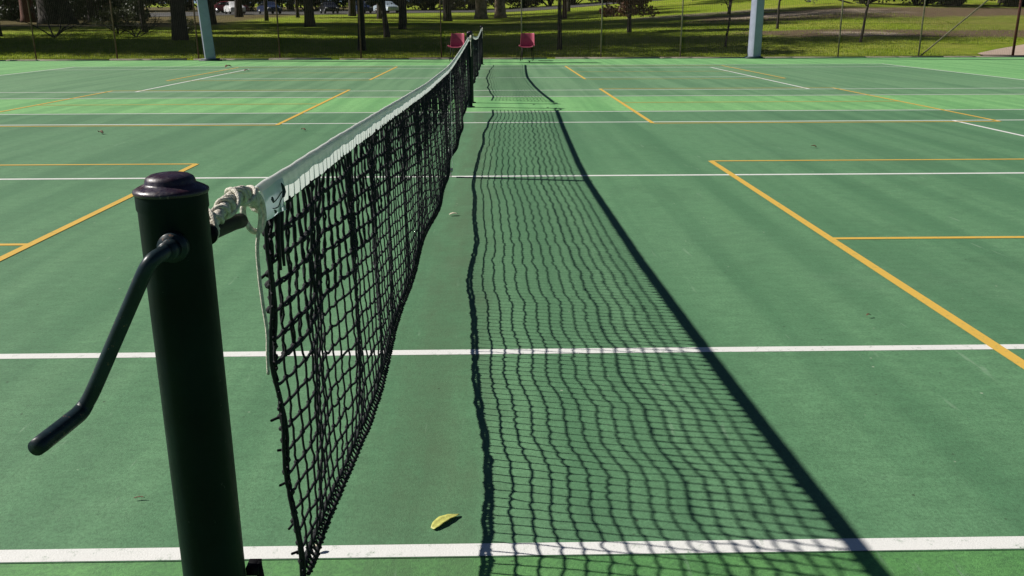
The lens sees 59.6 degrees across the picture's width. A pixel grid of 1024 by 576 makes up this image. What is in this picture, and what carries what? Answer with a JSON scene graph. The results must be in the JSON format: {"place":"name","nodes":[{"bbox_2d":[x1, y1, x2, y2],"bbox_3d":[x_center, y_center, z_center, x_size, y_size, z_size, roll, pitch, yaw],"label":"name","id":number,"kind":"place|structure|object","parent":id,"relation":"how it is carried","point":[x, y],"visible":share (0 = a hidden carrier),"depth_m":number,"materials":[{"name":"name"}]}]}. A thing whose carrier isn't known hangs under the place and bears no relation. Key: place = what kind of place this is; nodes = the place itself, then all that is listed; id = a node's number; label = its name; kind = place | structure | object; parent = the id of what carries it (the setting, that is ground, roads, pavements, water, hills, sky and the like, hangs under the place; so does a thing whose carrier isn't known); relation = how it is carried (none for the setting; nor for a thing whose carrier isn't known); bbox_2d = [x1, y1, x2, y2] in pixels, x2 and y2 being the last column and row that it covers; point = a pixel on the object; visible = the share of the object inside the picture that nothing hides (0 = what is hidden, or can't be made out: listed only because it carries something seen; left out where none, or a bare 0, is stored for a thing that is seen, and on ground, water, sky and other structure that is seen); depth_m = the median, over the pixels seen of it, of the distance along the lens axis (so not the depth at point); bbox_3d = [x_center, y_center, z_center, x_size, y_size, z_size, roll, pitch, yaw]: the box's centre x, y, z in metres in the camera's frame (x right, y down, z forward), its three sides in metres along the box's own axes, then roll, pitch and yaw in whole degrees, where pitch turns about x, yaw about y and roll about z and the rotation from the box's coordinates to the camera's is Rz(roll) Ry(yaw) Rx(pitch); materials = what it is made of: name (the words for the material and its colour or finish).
{"place":"outdoors","nodes":[
{"label":"outdoors","id":0,"kind":"place"},
{"bbox_2d":[150,0,656,16],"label":"road","id":1,"kind":"structure","parent":0,"point":[427,11],"depth_m":123.53,"materials":[{"name":"grey asphalt"}]},
{"bbox_2d":[214,1,250,12],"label":"parked car","id":2,"kind":"object","parent":1,"relation":"on","point":[221,6],"visible":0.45,"depth_m":116.01,"materials":[{"name":"red paint"}]},
{"bbox_2d":[224,1,245,13],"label":"parked car","id":3,"kind":"object","parent":1,"relation":"on","point":[229,8],"visible":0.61,"depth_m":105.61,"materials":[{"name":"white paint"}]},
{"bbox_2d":[257,1,281,13],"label":"parked car","id":4,"kind":"object","parent":1,"relation":"on","point":[269,3],"visible":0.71,"depth_m":108.21,"materials":[{"name":"blue paint"}]},
{"bbox_2d":[319,2,338,13],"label":"parked car","id":5,"kind":"object","parent":1,"relation":"on","point":[330,7],"visible":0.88,"depth_m":112.42,"materials":[{"name":"black paint"}]},
{"bbox_2d":[355,1,372,12],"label":"parked car","id":6,"kind":"object","parent":1,"relation":"on","point":[369,9],"visible":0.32,"depth_m":113.01,"materials":[{"name":"blue paint"}]},
{"bbox_2d":[373,1,398,12],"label":"parked car","id":7,"kind":"object","parent":1,"relation":"on","point":[394,6],"visible":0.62,"depth_m":113.75,"materials":[{"name":"silver metal"}]},
{"bbox_2d":[0,110,1023,562],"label":"court surface","id":8,"kind":"object","parent":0,"point":[598,230],"visible":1,"depth_m":3.72,"materials":[{"name":"paint"}]},
{"bbox_2d":[431,514,458,528],"bbox_3d":[-0.177,0.604,2.332,0.032,0.008,0.094,16,23,43],"label":"fallen leaf","id":9,"kind":"object","parent":8,"relation":"on","point":[439,521],"visible":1,"depth_m":2.33,"materials":[{"name":"yellow plant"}]},
{"bbox_2d":[0,64,1023,561],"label":"white court lines","id":10,"kind":"object","parent":8,"relation":"on","point":[548,548],"visible":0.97,"depth_m":2.23,"materials":[{"name":"paint"}]},
{"bbox_2d":[0,65,1023,368],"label":"yellow court lines","id":11,"kind":"object","parent":8,"relation":"on","point":[1000,349],"visible":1,"depth_m":5.66,"materials":[{"name":"paint"}]},
{"bbox_2d":[0,64,1023,98],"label":"court surface","id":12,"kind":"object","parent":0,"point":[492,80],"visible":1,"depth_m":18.96,"materials":[{"name":"paint"}]},
{"bbox_2d":[0,0,1023,59],"bbox_3d":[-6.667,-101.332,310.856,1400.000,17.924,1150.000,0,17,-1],"label":"ground","id":13,"kind":"structure","parent":0,"point":[822,8],"depth_m":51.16,"materials":[{"name":"green plant"}]},
{"bbox_2d":[0,0,36,19],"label":"shrub","id":14,"kind":"object","parent":13,"relation":"on","point":[11,13],"visible":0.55,"depth_m":82.03,"materials":[{"name":"green plant"}]},
{"bbox_2d":[19,0,36,21],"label":"tree","id":15,"kind":"object","parent":13,"relation":"on","point":[23,9],"visible":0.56,"depth_m":75.58,"materials":[{"name":"brown plant"}]},
{"bbox_2d":[4,0,93,37],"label":"bare bush","id":16,"kind":"object","parent":13,"relation":"on","point":[60,30],"visible":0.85,"depth_m":46.57,"materials":[{"name":"brown plant"}]},
{"bbox_2d":[36,0,78,23],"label":"tree","id":17,"kind":"object","parent":13,"relation":"on","point":[54,16],"visible":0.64,"depth_m":70.21,"materials":[{"name":"grey plant"}]},
{"bbox_2d":[33,0,85,19],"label":"shrub","id":18,"kind":"object","parent":13,"relation":"on","point":[35,4],"visible":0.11,"depth_m":80.85,"materials":[{"name":"green plant"}]},
{"bbox_2d":[86,0,94,22],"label":"tree","id":19,"kind":"object","parent":13,"relation":"on","point":[90,11],"visible":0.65,"depth_m":75.99,"materials":[{"name":"brown plant"}]},
{"bbox_2d":[72,0,125,20],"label":"shrub","id":20,"kind":"object","parent":13,"relation":"on","point":[85,7],"visible":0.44,"depth_m":83.16,"materials":[{"name":"green plant"}]},
{"bbox_2d":[89,7,139,33],"bbox_3d":[-23.029,-15.495,51.830,2.658,1.586,1.812,-5,17,-16],"label":"shrub","id":21,"kind":"object","parent":13,"relation":"on","point":[134,25],"visible":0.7,"depth_m":51.72,"materials":[{"name":"green plant"}]},
{"bbox_2d":[84,0,149,17],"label":"shrub","id":22,"kind":"object","parent":13,"relation":"on","point":[106,6],"visible":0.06,"depth_m":89.02,"materials":[{"name":"green plant"}]},
{"bbox_2d":[120,0,148,31],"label":"tree","id":23,"kind":"object","parent":13,"relation":"on","point":[140,3],"visible":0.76,"depth_m":54.35,"materials":[{"name":"brown plant"}]},
{"bbox_2d":[109,3,163,36],"bbox_3d":[-19.800,-14.082,47.086,2.923,1.767,0.800,-2,17,-6],"label":"bare bush","id":24,"kind":"object","parent":13,"relation":"on","point":[155,19],"visible":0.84,"depth_m":47.06,"materials":[{"name":"brown plant"}]},
{"bbox_2d":[116,0,158,5],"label":"shrub","id":25,"kind":"object","parent":13,"relation":"on","point":[155,2],"visible":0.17,"depth_m":131.32,"materials":[{"name":"green plant"}]},
{"bbox_2d":[107,0,169,20],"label":"shrub","id":26,"kind":"object","parent":13,"relation":"on","point":[144,4],"visible":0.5,"depth_m":82.50,"materials":[{"name":"green plant"}]},
{"bbox_2d":[151,0,192,10],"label":"shrub","id":27,"kind":"object","parent":13,"relation":"on","point":[188,5],"visible":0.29,"depth_m":137.60,"materials":[{"name":"green plant"}]},
{"bbox_2d":[170,0,189,39],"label":"tree","id":28,"kind":"object","parent":13,"relation":"on","point":[181,22],"visible":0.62,"depth_m":43.84,"materials":[{"name":"brown plant"}]},
{"bbox_2d":[167,17,194,33],"bbox_3d":[-18.619,-14.701,49.993,1.384,1.212,2.030,5,17,16],"label":"shrub","id":29,"kind":"object","parent":13,"relation":"on","point":[189,28],"visible":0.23,"depth_m":50.47,"materials":[{"name":"green plant"}]},
{"bbox_2d":[188,0,231,6],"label":"shrub","id":30,"kind":"object","parent":13,"relation":"on","point":[218,1],"visible":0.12,"depth_m":134.69,"materials":[{"name":"green plant"}]},
{"bbox_2d":[207,0,216,23],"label":"tree","id":31,"kind":"object","parent":13,"relation":"on","point":[213,15],"visible":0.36,"depth_m":71.89,"materials":[{"name":"brown plant"}]},
{"bbox_2d":[234,0,243,16],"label":"tree","id":32,"kind":"object","parent":13,"relation":"on","point":[236,2],"visible":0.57,"depth_m":93.63,"materials":[{"name":"brown plant"}]},
{"bbox_2d":[232,0,281,10],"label":"shrub","id":33,"kind":"object","parent":13,"relation":"on","point":[247,4],"visible":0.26,"depth_m":135.28,"materials":[{"name":"green plant"}]},
{"bbox_2d":[264,0,268,20],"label":"tree","id":34,"kind":"object","parent":13,"relation":"on","point":[265,11],"visible":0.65,"depth_m":79.68,"materials":[{"name":"brown plant"}]},
{"bbox_2d":[249,0,289,8],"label":"shrub","id":35,"kind":"object","parent":13,"relation":"on","point":[260,1],"visible":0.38,"depth_m":134.98,"materials":[{"name":"green plant"}]},
{"bbox_2d":[295,0,299,17],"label":"tree","id":36,"kind":"object","parent":13,"relation":"on","point":[297,10],"visible":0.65,"depth_m":90.14,"materials":[{"name":"brown plant"}]},
{"bbox_2d":[283,0,321,9],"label":"shrub","id":37,"kind":"object","parent":13,"relation":"on","point":[293,3],"visible":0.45,"depth_m":134.12,"materials":[{"name":"green plant"}]},
{"bbox_2d":[303,0,315,26],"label":"tree","id":38,"kind":"object","parent":13,"relation":"on","point":[309,9],"visible":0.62,"depth_m":64.43,"materials":[{"name":"brown plant"}]},
{"bbox_2d":[298,0,347,10],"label":"shrub","id":39,"kind":"object","parent":13,"relation":"on","point":[341,2],"visible":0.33,"depth_m":134.68,"materials":[{"name":"green plant"}]},
{"bbox_2d":[348,0,356,15],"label":"tree","id":40,"kind":"object","parent":13,"relation":"on","point":[351,6],"visible":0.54,"depth_m":99.56,"materials":[{"name":"brown plant"}]},
{"bbox_2d":[354,0,389,37],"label":"tree","id":41,"kind":"object","parent":13,"relation":"on","point":[385,20],"visible":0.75,"depth_m":47.90,"materials":[{"name":"brown plant"}]},
{"bbox_2d":[376,0,381,18],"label":"tree","id":42,"kind":"object","parent":13,"relation":"on","point":[379,16],"visible":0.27,"depth_m":85.44,"materials":[{"name":"brown plant"}]},
{"bbox_2d":[363,0,406,28],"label":"tree","id":43,"kind":"object","parent":13,"relation":"on","point":[401,7],"visible":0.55,"depth_m":58.46,"materials":[{"name":"brown plant"}]},
{"bbox_2d":[357,0,421,50],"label":"tree","id":44,"kind":"object","parent":13,"relation":"on","point":[362,22],"visible":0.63,"depth_m":35.55,"materials":[{"name":"brown plant"}]},
{"bbox_2d":[406,0,471,9],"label":"shrub","id":45,"kind":"object","parent":13,"relation":"on","point":[422,5],"visible":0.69,"depth_m":141.85,"materials":[{"name":"green plant"}]},
{"bbox_2d":[443,0,452,20],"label":"tree","id":46,"kind":"object","parent":13,"relation":"on","point":[448,10],"visible":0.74,"depth_m":77.92,"materials":[{"name":"brown plant"}]},
{"bbox_2d":[441,0,489,9],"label":"shrub","id":47,"kind":"object","parent":13,"relation":"on","point":[465,2],"visible":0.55,"depth_m":137.90,"materials":[{"name":"green plant"}]},
{"bbox_2d":[474,0,487,18],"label":"tree","id":48,"kind":"object","parent":13,"relation":"on","point":[480,9],"visible":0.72,"depth_m":86.37,"materials":[{"name":"brown plant"}]},
{"bbox_2d":[494,0,506,17],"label":"tree","id":49,"kind":"object","parent":13,"relation":"on","point":[500,5],"visible":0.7,"depth_m":88.31,"materials":[{"name":"brown plant"}]},
{"bbox_2d":[486,0,515,7],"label":"shrub","id":50,"kind":"object","parent":13,"relation":"on","point":[506,2],"visible":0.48,"depth_m":139.17,"materials":[{"name":"green plant"}]},
{"bbox_2d":[0,0,1022,58],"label":"wire fence","id":51,"kind":"object","parent":13,"relation":"on","point":[681,25],"visible":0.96,"depth_m":30.01,"materials":[{"name":"metal"}]},
{"bbox_2d":[0,56,1023,60],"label":"kerb","id":52,"kind":"structure","parent":13,"relation":"on","point":[483,58],"depth_m":29.98,"materials":[{"name":"concrete"}]},
{"bbox_2d":[507,0,543,7],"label":"shrub","id":53,"kind":"object","parent":13,"relation":"on","point":[526,4],"visible":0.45,"depth_m":142.50,"materials":[{"name":"green plant"}]},
{"bbox_2d":[522,0,553,5],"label":"shrub","id":54,"kind":"object","parent":13,"relation":"on","point":[550,2],"visible":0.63,"depth_m":140.33,"materials":[{"name":"green plant"}]},
{"bbox_2d":[557,0,561,49],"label":"tree","id":55,"kind":"object","parent":13,"relation":"on","point":[559,21],"visible":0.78,"depth_m":35.32,"materials":[{"name":"brown plant"}]},
{"bbox_2d":[562,0,566,18],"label":"tree","id":56,"kind":"object","parent":13,"relation":"on","point":[564,10],"visible":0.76,"depth_m":76.25,"materials":[{"name":"brown plant"}]},
{"bbox_2d":[567,0,570,11],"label":"tree","id":57,"kind":"object","parent":13,"relation":"on","point":[568,9],"visible":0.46,"depth_m":97.21,"materials":[{"name":"brown plant"}]},
{"bbox_2d":[588,0,618,2],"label":"shrub","id":58,"kind":"object","parent":13,"relation":"on","point":[591,1],"visible":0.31,"depth_m":142.37,"materials":[{"name":"green plant"}]},
{"bbox_2d":[598,0,659,32],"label":"tree","id":59,"kind":"object","parent":13,"relation":"on","point":[629,11],"visible":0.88,"depth_m":46.16,"materials":[{"name":"green plant"}]},
{"bbox_2d":[721,0,732,46],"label":"sapling","id":60,"kind":"object","parent":13,"relation":"on","point":[728,26],"visible":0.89,"depth_m":35.23,"materials":[{"name":"brown plant"}]},
{"bbox_2d":[776,0,780,28],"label":"sapling","id":61,"kind":"object","parent":13,"relation":"on","point":[778,11],"visible":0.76,"depth_m":45.02,"materials":[{"name":"brown plant"}]},
{"bbox_2d":[806,0,895,3],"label":"shrub","id":62,"kind":"object","parent":13,"relation":"on","point":[860,2],"visible":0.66,"depth_m":68.83,"materials":[{"name":"green plant"}]},
{"bbox_2d":[859,0,869,42],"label":"sapling","id":63,"kind":"object","parent":13,"relation":"on","point":[863,25],"visible":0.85,"depth_m":36.20,"materials":[{"name":"brown plant"}]},
{"bbox_2d":[900,0,952,4],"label":"shrub","id":64,"kind":"object","parent":13,"relation":"on","point":[927,2],"visible":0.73,"depth_m":66.40,"materials":[{"name":"green plant"}]},
{"bbox_2d":[946,0,960,5],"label":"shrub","id":65,"kind":"object","parent":13,"relation":"on","point":[958,2],"visible":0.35,"depth_m":65.90,"materials":[{"name":"green plant"}]},
{"bbox_2d":[934,0,994,4],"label":"shrub","id":66,"kind":"object","parent":13,"relation":"on","point":[962,2],"visible":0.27,"depth_m":67.26,"materials":[{"name":"green plant"}]},
{"bbox_2d":[999,0,1023,5],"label":"shrub","id":67,"kind":"object","parent":13,"relation":"on","point":[1011,3],"visible":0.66,"depth_m":65.98,"materials":[{"name":"green plant"}]},
{"bbox_2d":[0,57,1023,113],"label":"court apron","id":68,"kind":"object","parent":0,"point":[1009,67],"visible":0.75,"depth_m":14.61,"materials":[{"name":"paint"}]},
{"bbox_2d":[196,0,221,60],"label":"lamp pole","id":69,"kind":"object","parent":68,"relation":"on","point":[206,31],"visible":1,"depth_m":28.80,"materials":[{"name":"metal"}]},
{"bbox_2d":[448,33,464,60],"bbox_3d":[-1.765,-7.711,28.606,0.481,0.847,0.513,3,17,10],"label":"plastic seat","id":70,"kind":"object","parent":68,"relation":"on","point":[457,40],"visible":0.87,"depth_m":28.72,"materials":[{"name":"plastic"}]},
{"bbox_2d":[466,32,476,107],"bbox_3d":[-0.629,-3.235,13.256,0.150,1.093,0.402,3,17,12],"label":"net post","id":71,"kind":"object","parent":68,"relation":"on","point":[470,103],"visible":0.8,"depth_m":13.22,"materials":[{"name":"metal"}]},
{"bbox_2d":[468,31,475,102],"bbox_3d":[-0.645,-3.448,13.963,0.150,1.093,0.402,3,17,12],"label":"net post","id":72,"kind":"object","parent":68,"relation":"on","point":[472,69],"visible":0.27,"depth_m":13.96,"materials":[{"name":"metal"}]},
{"bbox_2d":[473,27,482,83],"bbox_3d":[-0.756,-5.242,20.013,0.073,1.052,12.540,0,17,-1],"label":"tennis net","id":73,"kind":"object","parent":72,"relation":"attached to","point":[477,56],"visible":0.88,"depth_m":18.53,"materials":[{"name":"black fabric"}]},
{"bbox_2d":[480,26,484,64],"bbox_3d":[-0.886,-7.076,26.050,0.150,1.093,0.402,3,17,12],"label":"net post","id":74,"kind":"object","parent":68,"relation":"on","point":[482,32],"visible":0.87,"depth_m":26.02,"materials":[{"name":"metal"}]},
{"bbox_2d":[519,33,534,60],"bbox_3d":[0.486,-7.701,28.550,0.481,0.847,0.513,2,17,8],"label":"plastic seat","id":75,"kind":"object","parent":68,"relation":"on","point":[527,40],"visible":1,"depth_m":28.67,"materials":[{"name":"plastic"}]},
{"bbox_2d":[743,0,764,58],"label":"lamp pole","id":76,"kind":"object","parent":68,"relation":"on","point":[755,29],"visible":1,"depth_m":29.29,"materials":[{"name":"grey metal"}]},
{"bbox_2d":[0,57,1023,575],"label":"court surround","id":77,"kind":"object","parent":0,"point":[942,563],"visible":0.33,"depth_m":2.15,"materials":[{"name":"paint"}]},
{"bbox_2d":[28,171,263,575],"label":"net post","id":78,"kind":"object","parent":77,"relation":"on","point":[174,275],"visible":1,"depth_m":1.05,"materials":[{"name":"black metal"}]},
{"bbox_2d":[209,35,471,575],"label":"tennis net","id":79,"kind":"object","parent":78,"relation":"attached to","point":[278,189],"visible":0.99,"depth_m":2.04,"materials":[{"name":"black fabric"}]},
{"bbox_2d":[978,44,1023,54],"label":"path","id":80,"kind":"structure","parent":0,"point":[1019,49],"depth_m":32.46,"materials":[{"name":"beige concrete"}]}
]}

